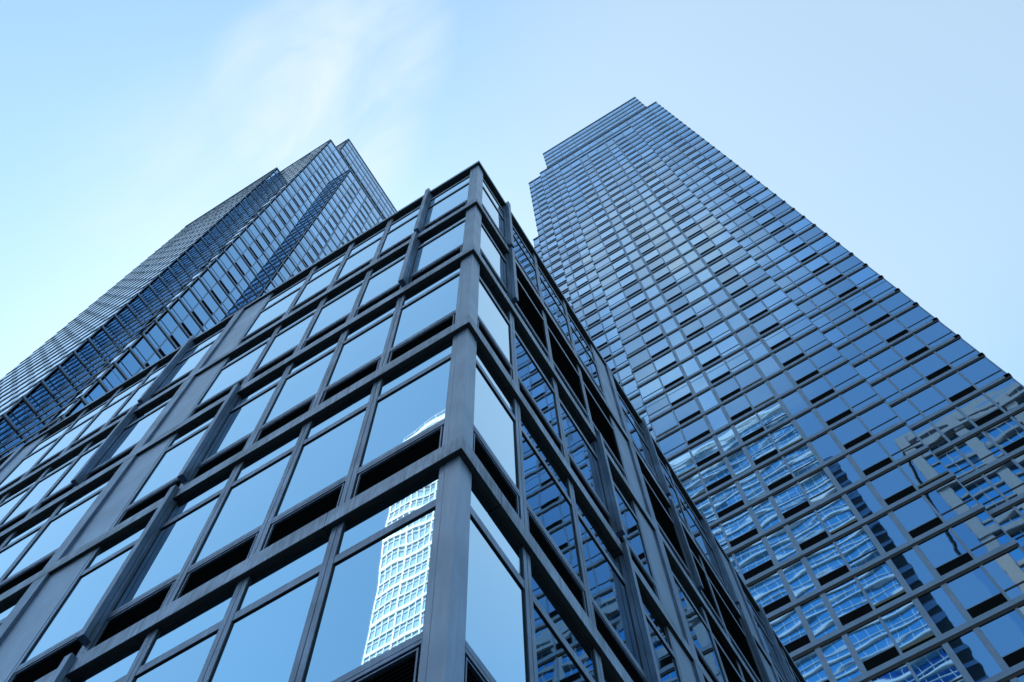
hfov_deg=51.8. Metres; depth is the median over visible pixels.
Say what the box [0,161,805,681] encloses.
office block
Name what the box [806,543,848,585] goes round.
window
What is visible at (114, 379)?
window
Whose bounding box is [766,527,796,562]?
window
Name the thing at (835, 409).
window
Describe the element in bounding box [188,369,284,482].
window
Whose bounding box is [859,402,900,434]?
window
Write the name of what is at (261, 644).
windows
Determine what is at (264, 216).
window
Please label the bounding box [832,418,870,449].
window
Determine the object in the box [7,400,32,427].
window
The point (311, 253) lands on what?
window
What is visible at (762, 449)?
window
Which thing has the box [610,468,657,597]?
window
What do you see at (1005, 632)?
window
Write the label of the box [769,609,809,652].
window
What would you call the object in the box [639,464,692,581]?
window
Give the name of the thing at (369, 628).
window
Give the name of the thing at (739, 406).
window
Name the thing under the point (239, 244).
window
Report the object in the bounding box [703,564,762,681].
window
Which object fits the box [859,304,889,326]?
window
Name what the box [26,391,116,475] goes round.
window
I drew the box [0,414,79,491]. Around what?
window
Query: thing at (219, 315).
window
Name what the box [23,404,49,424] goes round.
window
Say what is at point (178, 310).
window
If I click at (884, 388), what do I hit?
window
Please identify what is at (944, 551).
window
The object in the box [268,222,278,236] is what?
window
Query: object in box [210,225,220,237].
window
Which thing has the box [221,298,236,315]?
window
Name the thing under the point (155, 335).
window
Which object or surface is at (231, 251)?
window
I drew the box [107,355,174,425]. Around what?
window
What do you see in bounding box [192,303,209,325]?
window
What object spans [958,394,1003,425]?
window
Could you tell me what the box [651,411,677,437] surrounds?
window
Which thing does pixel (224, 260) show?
window
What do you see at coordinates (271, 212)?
window
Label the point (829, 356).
window
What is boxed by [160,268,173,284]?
window
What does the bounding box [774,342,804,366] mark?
window
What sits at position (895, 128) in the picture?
sky
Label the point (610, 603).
window
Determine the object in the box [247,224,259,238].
window
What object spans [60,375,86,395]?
window
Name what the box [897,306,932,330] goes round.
window
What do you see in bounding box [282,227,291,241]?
window
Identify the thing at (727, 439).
window
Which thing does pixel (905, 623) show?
window
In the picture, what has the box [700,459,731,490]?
window
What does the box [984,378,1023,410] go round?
window
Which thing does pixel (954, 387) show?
window
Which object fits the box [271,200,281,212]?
window
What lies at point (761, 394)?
window
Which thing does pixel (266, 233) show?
window
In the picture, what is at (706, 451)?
window
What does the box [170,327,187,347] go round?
window
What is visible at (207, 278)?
window
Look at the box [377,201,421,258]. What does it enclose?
window
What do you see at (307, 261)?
window
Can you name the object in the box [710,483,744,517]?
window
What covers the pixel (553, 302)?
window
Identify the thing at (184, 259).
window
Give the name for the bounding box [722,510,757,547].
window
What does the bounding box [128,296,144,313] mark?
window
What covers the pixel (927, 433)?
window
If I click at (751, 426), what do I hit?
window
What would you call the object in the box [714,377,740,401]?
window
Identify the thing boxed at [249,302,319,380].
window
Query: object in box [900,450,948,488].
window
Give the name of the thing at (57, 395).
window
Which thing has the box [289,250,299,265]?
window
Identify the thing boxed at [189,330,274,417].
window
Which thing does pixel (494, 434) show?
window
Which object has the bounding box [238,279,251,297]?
window
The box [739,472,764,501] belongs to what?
window
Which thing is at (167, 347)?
window
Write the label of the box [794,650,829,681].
window
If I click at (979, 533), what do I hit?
window
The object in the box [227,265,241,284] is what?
window
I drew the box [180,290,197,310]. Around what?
window
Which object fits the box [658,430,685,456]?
window
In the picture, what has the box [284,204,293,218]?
window
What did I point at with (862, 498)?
window
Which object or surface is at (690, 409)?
window
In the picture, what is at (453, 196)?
window
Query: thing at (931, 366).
window
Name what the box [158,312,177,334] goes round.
window
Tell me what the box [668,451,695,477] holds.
window
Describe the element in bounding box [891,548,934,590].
window
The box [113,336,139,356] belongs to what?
window
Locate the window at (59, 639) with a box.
[9,518,150,681]
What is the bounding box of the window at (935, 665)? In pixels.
[909,646,965,681]
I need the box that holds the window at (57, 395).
[41,387,67,407]
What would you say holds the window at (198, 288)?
in the glass tower at (255, 240)
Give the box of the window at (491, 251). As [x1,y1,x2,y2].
[480,218,507,295]
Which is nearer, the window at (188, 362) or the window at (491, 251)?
the window at (491, 251)
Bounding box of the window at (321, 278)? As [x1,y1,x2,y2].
[289,247,348,313]
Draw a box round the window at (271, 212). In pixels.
[266,204,276,218]
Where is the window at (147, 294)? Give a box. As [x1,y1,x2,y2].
[139,286,154,303]
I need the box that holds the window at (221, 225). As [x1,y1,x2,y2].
[216,220,226,231]
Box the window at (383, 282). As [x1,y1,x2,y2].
[354,248,407,316]
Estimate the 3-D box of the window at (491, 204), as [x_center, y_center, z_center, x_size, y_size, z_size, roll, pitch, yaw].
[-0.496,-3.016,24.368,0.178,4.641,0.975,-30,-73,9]
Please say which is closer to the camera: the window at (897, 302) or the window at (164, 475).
the window at (164, 475)
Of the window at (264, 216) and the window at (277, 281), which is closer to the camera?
the window at (277, 281)
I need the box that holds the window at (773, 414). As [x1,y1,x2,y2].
[757,401,787,428]
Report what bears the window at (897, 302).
in the glass tower at (836, 429)
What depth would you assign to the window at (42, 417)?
81.67 m
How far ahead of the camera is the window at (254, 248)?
130.87 m
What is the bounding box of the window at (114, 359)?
[100,351,124,370]
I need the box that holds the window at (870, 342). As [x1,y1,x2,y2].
[854,331,885,354]
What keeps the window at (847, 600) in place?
in the glass tower at (836, 429)
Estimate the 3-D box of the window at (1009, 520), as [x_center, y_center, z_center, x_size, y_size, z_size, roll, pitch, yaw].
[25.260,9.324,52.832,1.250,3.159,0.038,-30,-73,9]
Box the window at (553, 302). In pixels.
[537,261,572,347]
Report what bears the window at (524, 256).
in the office block
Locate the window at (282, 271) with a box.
[278,265,289,280]
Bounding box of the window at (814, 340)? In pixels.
[796,330,828,353]
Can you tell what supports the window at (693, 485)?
in the glass tower at (836, 429)
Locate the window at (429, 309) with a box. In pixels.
[387,262,460,363]
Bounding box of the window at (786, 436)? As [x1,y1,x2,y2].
[770,422,802,451]
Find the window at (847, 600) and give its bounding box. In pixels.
[825,578,872,625]
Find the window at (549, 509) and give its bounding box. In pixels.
[520,410,587,614]
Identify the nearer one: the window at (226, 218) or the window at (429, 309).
the window at (429, 309)
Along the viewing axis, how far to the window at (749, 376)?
81.44 m
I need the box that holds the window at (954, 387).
[934,372,976,401]
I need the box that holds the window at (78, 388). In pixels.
[63,379,89,399]
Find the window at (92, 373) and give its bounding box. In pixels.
[80,363,105,382]
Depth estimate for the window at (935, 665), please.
47.33 m
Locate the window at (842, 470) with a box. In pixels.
[828,457,860,488]
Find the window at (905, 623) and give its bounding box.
[881,601,935,652]
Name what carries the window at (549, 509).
in the office block
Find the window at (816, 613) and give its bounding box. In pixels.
[800,596,836,638]
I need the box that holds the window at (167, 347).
[158,340,175,356]
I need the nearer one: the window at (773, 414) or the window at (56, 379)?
the window at (773, 414)
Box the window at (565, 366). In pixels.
[546,318,588,420]
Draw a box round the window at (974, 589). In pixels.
[947,567,1007,617]
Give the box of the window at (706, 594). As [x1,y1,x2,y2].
[686,537,725,632]
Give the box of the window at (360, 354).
[319,301,396,403]
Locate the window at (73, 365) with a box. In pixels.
[61,354,82,377]
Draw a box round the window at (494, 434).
[473,345,519,517]
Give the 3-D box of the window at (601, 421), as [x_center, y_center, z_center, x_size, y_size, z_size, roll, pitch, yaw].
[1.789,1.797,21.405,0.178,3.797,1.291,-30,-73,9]
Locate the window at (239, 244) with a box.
[233,238,246,253]
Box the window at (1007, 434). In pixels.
[984,418,1023,452]
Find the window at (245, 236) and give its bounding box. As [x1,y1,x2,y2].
[241,229,252,245]
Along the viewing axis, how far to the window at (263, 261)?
131.40 m
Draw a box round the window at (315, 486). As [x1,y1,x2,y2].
[261,386,372,550]
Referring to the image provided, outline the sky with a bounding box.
[0,0,1023,385]
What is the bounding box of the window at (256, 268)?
[252,262,264,279]
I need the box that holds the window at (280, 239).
[276,234,287,248]
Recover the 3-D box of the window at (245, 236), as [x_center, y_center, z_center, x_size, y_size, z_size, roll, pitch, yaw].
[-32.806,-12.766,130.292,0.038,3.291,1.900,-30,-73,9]
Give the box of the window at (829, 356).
[810,345,843,371]
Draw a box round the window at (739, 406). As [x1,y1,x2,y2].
[724,395,751,420]
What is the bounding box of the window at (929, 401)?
[909,386,949,415]
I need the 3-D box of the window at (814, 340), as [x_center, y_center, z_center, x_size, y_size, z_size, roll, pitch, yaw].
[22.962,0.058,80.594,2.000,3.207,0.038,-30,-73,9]
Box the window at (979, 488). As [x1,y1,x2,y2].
[963,476,1005,510]
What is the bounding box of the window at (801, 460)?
[784,444,818,476]
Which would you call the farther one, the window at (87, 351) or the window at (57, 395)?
the window at (87, 351)
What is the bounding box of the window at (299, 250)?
[294,243,304,258]
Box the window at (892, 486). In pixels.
[870,467,916,504]
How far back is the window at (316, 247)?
146.39 m
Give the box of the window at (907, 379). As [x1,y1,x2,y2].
[888,366,925,393]
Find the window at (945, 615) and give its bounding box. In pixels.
[918,586,966,633]
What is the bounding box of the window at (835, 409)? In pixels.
[816,396,851,425]
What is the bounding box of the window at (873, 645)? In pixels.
[847,618,899,670]
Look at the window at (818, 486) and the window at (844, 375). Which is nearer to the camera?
the window at (818, 486)
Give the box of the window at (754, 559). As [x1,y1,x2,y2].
[734,539,773,580]
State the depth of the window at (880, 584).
53.72 m
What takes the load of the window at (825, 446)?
in the glass tower at (836, 429)
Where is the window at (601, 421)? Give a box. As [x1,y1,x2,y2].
[581,373,625,478]
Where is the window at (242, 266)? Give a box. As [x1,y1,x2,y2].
[235,257,248,274]
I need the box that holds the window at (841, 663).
[820,637,860,681]
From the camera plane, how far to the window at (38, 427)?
77.88 m
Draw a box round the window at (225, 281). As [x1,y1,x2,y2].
[219,274,234,293]
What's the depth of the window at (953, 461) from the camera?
59.68 m
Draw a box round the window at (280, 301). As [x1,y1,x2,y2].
[239,270,310,343]
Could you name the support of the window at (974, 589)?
in the glass tower at (836, 429)
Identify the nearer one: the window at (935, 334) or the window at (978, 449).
the window at (978, 449)
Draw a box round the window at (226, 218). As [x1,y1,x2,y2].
[223,214,232,225]
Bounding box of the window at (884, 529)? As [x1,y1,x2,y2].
[868,514,906,551]
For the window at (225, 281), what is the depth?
116.66 m
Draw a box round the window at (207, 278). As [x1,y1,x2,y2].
[200,270,215,289]
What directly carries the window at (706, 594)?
in the office block
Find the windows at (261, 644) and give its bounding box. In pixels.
[0,460,801,681]
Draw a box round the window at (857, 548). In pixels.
[835,528,880,569]
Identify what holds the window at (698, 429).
in the glass tower at (836, 429)
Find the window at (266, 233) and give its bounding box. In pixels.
[262,228,273,243]
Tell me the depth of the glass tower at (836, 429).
72.36 m
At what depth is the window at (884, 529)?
56.90 m
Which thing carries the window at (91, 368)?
in the glass tower at (255, 240)
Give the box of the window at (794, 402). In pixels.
[782,391,807,414]
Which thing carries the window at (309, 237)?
in the glass tower at (255, 240)
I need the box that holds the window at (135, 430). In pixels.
[82,391,176,482]
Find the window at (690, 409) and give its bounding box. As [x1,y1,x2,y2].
[674,399,700,424]
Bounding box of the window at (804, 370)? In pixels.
[787,359,818,383]
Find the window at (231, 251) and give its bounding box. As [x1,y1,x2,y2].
[225,244,239,261]
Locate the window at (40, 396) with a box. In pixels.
[26,383,50,409]
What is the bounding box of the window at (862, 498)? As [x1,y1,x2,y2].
[847,484,882,518]
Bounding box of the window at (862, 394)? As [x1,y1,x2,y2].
[841,382,879,410]
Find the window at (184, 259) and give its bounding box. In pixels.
[179,253,190,267]
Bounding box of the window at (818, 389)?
[801,376,834,403]
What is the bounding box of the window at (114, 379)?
[103,365,125,389]
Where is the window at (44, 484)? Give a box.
[0,447,84,532]
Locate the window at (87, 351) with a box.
[76,340,96,362]
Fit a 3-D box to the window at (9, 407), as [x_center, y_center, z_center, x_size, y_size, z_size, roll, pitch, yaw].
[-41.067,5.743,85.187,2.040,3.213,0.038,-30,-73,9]
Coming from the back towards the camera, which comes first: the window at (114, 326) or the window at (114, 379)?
the window at (114, 326)
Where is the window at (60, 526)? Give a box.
[0,472,115,594]
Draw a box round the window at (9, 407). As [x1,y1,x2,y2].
[0,401,17,415]
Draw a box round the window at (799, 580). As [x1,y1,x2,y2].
[782,560,815,598]
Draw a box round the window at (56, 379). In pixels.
[44,368,66,392]
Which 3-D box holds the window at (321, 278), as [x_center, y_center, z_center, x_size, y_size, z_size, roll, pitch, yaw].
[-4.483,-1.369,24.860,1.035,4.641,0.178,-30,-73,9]
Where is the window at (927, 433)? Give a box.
[913,422,948,450]
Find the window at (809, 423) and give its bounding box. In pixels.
[795,411,823,436]
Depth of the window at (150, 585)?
12.97 m
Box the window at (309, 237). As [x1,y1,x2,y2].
[304,230,313,243]
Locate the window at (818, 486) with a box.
[799,469,837,503]
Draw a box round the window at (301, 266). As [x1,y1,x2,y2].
[297,261,305,271]
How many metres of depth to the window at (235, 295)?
117.18 m
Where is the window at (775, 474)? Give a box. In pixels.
[759,458,792,490]
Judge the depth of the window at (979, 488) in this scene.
56.25 m
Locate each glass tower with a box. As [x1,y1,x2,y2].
[0,138,396,458]
[528,97,1023,681]
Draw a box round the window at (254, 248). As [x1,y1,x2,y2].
[249,242,261,258]
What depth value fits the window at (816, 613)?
54.29 m
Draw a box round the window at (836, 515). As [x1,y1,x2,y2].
[816,497,857,534]
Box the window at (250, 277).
[245,270,258,288]
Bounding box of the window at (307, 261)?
[302,254,312,266]
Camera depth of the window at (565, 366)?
21.22 m
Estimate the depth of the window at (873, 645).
50.58 m
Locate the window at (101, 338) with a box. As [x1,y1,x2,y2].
[91,328,109,349]
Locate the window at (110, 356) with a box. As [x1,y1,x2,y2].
[97,348,120,366]
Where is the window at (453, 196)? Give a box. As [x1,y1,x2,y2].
[422,171,469,230]
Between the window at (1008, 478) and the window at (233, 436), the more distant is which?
the window at (1008, 478)
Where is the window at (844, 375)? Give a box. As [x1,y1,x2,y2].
[825,363,860,390]
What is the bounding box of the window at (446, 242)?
[408,213,465,283]
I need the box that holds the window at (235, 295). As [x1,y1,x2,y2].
[230,288,244,307]
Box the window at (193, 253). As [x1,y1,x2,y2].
[186,245,198,259]
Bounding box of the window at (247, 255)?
[242,249,255,266]
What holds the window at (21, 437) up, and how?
in the glass tower at (255, 240)
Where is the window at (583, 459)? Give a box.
[557,387,612,529]
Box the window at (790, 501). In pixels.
[773,483,809,518]
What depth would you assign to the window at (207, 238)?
141.77 m
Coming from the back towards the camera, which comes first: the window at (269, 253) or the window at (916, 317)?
the window at (269, 253)
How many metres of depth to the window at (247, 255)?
127.31 m
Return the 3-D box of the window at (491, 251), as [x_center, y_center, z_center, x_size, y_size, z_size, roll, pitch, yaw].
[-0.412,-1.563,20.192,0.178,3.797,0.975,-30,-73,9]
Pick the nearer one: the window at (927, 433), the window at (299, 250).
the window at (927, 433)
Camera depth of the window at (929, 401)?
66.35 m
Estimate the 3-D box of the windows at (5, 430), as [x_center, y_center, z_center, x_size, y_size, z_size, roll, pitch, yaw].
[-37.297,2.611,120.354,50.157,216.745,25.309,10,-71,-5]
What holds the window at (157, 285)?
in the glass tower at (255, 240)
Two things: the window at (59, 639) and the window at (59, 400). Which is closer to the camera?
the window at (59, 639)
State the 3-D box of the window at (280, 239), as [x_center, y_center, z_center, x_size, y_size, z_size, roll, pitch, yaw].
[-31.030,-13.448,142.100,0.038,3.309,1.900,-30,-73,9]
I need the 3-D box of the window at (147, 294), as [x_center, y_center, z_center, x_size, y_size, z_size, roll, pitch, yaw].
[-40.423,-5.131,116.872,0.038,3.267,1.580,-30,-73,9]
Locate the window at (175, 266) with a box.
[170,260,182,275]
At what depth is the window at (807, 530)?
60.91 m
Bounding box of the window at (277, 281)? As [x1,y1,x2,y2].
[271,274,282,286]
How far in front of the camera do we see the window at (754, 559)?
61.47 m
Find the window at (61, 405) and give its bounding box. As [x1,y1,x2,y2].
[43,396,72,419]
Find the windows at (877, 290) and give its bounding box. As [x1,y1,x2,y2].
[529,98,1023,681]
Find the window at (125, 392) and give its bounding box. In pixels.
[67,369,151,450]
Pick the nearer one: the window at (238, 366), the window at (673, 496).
the window at (238, 366)
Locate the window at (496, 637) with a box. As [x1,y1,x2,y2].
[464,478,528,681]
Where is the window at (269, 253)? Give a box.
[265,247,276,263]
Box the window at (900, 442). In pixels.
[878,425,923,460]
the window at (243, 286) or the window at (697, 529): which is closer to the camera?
the window at (697, 529)
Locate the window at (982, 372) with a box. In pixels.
[959,357,1004,387]
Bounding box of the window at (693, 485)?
[681,473,705,499]
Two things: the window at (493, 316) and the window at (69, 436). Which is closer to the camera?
the window at (493, 316)
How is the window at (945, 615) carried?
in the glass tower at (836, 429)
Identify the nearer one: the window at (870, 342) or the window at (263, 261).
the window at (870, 342)
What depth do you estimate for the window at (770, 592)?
58.10 m
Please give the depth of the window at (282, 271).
128.06 m
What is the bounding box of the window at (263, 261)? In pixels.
[258,255,270,271]
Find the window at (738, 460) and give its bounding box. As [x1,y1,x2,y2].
[727,449,751,475]
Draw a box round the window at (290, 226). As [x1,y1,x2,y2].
[286,221,296,235]
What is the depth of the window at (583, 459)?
17.28 m
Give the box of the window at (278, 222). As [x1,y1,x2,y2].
[273,216,283,230]
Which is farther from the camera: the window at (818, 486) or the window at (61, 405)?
the window at (61, 405)
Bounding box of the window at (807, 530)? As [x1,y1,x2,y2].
[788,511,828,550]
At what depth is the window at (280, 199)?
151.87 m
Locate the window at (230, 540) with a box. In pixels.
[174,428,301,600]
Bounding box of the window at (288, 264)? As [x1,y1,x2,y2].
[284,257,294,273]
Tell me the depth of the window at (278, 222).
145.16 m
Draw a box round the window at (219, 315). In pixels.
[213,308,226,322]
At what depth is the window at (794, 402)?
74.21 m
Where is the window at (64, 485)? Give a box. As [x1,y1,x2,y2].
[33,430,112,512]
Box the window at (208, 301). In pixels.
[201,293,218,314]
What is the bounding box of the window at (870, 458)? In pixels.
[850,441,892,475]
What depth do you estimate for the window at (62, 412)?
77.56 m
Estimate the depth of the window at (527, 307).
20.77 m
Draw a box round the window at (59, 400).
[43,391,70,412]
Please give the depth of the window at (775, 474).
67.83 m
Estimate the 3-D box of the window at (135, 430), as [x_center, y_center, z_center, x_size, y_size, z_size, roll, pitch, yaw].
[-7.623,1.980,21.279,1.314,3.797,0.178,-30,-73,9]
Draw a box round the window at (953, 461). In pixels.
[936,448,974,478]
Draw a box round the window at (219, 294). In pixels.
[211,283,226,303]
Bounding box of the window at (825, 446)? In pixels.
[811,433,841,461]
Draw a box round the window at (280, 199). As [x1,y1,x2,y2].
[276,193,286,206]
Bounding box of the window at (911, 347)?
[892,335,928,360]
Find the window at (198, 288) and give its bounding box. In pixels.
[191,279,207,299]
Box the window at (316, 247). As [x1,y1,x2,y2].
[312,241,320,254]
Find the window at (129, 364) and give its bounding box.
[118,351,140,377]
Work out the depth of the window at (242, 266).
123.74 m
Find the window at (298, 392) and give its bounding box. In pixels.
[253,335,340,443]
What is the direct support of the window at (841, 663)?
in the glass tower at (836, 429)
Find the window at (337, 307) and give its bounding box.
[301,274,365,348]
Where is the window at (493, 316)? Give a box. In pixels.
[477,268,512,378]
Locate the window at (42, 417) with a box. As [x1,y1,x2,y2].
[22,408,53,432]
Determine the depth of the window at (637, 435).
26.56 m
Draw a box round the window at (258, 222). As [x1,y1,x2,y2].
[254,217,264,231]
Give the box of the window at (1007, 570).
[983,547,1023,598]
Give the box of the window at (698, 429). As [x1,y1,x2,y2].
[682,417,709,444]
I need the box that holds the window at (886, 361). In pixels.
[871,348,904,373]
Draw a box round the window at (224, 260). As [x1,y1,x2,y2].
[217,253,231,270]
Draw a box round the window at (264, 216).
[260,210,270,224]
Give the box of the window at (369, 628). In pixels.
[302,468,439,681]
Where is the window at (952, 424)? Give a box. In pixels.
[932,408,975,440]
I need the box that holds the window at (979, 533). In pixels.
[952,511,1010,557]
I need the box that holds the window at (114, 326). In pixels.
[104,317,122,336]
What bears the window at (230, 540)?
in the office block
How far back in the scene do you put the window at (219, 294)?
113.12 m
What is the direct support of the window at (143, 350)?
in the glass tower at (255, 240)
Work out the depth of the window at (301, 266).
135.75 m
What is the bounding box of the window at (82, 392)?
[65,385,91,405]
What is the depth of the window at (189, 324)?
102.55 m
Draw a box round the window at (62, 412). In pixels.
[45,402,74,425]
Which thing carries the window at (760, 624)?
in the office block
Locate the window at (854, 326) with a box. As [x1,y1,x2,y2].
[838,316,868,337]
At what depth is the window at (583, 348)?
25.80 m
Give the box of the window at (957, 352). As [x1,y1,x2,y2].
[936,339,978,366]
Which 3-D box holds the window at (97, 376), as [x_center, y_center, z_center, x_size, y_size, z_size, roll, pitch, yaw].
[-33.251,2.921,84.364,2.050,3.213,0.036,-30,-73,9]
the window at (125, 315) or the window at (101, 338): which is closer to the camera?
the window at (101, 338)
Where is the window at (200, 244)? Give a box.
[195,239,205,251]
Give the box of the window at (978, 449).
[956,433,1004,468]
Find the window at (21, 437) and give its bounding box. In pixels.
[2,427,34,452]
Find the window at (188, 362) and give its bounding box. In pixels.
[148,322,228,400]
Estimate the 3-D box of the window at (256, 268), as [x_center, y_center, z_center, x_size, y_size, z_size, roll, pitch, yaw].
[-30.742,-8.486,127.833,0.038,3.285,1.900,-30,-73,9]
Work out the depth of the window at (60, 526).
17.54 m
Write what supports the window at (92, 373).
in the glass tower at (255, 240)
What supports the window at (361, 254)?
in the office block
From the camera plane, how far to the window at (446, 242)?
20.18 m
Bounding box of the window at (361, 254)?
[333,223,386,285]
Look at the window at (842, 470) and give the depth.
63.80 m
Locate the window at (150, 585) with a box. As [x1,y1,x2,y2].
[89,469,232,649]
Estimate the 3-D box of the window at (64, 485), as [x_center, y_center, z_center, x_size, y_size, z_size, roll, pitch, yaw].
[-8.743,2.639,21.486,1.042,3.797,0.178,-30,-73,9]
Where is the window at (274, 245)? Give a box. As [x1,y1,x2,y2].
[270,240,281,255]
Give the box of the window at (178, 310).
[169,300,187,321]
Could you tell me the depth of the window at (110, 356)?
91.86 m
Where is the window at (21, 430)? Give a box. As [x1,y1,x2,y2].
[2,422,31,444]
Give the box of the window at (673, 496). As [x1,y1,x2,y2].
[655,448,689,531]
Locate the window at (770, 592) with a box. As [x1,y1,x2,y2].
[748,572,790,613]
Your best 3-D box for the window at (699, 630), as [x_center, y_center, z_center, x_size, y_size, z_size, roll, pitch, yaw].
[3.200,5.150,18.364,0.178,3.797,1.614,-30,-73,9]
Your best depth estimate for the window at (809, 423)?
70.73 m
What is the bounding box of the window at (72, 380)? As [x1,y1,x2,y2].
[59,372,82,390]
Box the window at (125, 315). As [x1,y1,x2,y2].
[116,306,133,324]
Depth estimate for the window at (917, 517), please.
56.62 m
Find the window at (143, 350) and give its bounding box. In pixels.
[132,337,153,362]
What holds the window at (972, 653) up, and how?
in the glass tower at (836, 429)
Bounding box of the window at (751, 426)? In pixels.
[734,414,764,441]
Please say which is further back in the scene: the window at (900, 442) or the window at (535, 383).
the window at (900, 442)
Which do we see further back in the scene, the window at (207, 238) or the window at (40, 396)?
the window at (207, 238)
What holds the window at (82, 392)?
in the glass tower at (255, 240)
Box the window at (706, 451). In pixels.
[690,437,720,466]
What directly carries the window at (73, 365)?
in the glass tower at (255, 240)
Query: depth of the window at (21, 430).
81.97 m
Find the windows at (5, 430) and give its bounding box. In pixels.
[0,140,395,458]
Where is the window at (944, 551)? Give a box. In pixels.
[918,529,972,575]
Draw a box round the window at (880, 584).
[857,562,906,608]
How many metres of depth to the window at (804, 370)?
77.39 m
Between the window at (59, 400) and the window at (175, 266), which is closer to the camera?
the window at (59, 400)
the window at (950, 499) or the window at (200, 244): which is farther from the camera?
the window at (200, 244)
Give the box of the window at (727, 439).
[716,427,738,451]
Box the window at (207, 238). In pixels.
[202,232,212,244]
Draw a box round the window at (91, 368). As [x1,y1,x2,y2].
[78,360,101,378]
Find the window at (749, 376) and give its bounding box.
[735,365,761,389]
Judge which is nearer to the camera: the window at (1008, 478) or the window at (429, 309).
the window at (429, 309)
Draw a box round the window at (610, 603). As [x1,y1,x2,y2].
[574,491,646,681]
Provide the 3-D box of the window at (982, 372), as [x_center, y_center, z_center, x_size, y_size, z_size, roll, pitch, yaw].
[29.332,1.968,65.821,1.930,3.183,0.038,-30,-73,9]
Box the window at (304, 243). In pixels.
[299,236,309,250]
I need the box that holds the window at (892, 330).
[875,319,908,342]
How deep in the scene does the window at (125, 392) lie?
25.93 m
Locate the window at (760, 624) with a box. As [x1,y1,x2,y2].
[741,585,787,681]
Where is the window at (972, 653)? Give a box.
[948,630,1002,681]
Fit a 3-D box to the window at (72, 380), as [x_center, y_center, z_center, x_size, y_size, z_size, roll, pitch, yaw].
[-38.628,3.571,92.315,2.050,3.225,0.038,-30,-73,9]
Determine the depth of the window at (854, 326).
80.26 m
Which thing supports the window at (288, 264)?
in the glass tower at (255, 240)
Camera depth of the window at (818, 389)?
73.92 m
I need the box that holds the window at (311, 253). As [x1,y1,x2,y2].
[307,247,316,261]
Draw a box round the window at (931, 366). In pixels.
[912,353,951,380]
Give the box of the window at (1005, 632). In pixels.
[979,609,1023,667]
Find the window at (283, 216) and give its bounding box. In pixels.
[278,210,288,223]
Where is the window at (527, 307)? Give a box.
[513,271,548,359]
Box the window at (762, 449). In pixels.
[746,435,777,464]
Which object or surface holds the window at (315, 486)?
in the office block
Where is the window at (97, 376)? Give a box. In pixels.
[83,367,109,387]
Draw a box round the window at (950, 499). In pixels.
[925,479,978,520]
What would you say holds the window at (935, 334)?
in the glass tower at (836, 429)
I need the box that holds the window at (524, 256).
[512,221,539,296]
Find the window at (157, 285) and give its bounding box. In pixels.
[150,277,164,293]
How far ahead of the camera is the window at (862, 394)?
70.15 m
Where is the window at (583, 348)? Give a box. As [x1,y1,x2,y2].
[566,307,604,398]
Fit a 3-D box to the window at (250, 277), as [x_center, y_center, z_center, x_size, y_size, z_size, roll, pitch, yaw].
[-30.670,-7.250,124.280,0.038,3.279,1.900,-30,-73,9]
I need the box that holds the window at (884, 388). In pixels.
[872,379,901,402]
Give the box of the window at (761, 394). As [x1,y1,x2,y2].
[745,383,774,408]
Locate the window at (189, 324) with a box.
[181,315,199,336]
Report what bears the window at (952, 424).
in the glass tower at (836, 429)
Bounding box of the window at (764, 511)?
[752,499,780,530]
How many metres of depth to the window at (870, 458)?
63.52 m
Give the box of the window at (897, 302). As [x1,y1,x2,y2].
[879,292,913,314]
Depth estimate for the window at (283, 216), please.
148.73 m
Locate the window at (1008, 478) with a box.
[984,461,1023,499]
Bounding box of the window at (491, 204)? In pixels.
[482,175,505,241]
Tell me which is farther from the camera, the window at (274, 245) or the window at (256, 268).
the window at (274, 245)
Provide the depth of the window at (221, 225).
148.92 m
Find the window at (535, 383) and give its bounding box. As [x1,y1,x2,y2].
[514,320,563,455]
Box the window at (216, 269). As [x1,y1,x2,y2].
[209,261,224,279]
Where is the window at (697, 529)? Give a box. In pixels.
[670,472,728,593]
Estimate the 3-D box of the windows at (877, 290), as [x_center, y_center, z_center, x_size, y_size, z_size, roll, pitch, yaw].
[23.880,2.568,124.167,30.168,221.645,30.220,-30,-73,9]
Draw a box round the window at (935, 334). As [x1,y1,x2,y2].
[916,322,954,347]
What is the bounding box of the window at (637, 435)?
[615,385,660,486]
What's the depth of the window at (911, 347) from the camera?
73.02 m
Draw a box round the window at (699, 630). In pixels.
[667,556,725,681]
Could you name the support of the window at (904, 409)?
in the glass tower at (836, 429)
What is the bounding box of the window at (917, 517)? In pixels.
[893,496,942,537]
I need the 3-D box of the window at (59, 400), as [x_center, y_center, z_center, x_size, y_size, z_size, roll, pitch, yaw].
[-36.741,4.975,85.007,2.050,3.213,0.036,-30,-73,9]
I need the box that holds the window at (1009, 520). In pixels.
[993,508,1023,546]
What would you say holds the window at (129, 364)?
in the glass tower at (255, 240)
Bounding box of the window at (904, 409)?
[891,399,923,425]
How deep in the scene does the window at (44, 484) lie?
21.82 m
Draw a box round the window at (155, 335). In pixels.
[145,323,165,348]
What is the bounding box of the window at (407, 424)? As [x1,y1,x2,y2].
[351,339,452,498]
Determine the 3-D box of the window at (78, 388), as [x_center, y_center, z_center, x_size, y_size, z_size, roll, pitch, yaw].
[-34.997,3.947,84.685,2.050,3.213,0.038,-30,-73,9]
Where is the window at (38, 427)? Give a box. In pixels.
[23,414,55,439]
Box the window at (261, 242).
[256,235,267,250]
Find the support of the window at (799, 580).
in the glass tower at (836, 429)
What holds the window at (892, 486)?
in the glass tower at (836, 429)
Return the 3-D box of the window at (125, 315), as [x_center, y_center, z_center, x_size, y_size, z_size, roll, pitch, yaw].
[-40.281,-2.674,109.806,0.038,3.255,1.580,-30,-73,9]
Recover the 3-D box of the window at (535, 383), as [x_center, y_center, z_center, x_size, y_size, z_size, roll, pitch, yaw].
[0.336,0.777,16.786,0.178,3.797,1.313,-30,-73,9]
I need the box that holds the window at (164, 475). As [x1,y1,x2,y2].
[115,409,218,525]

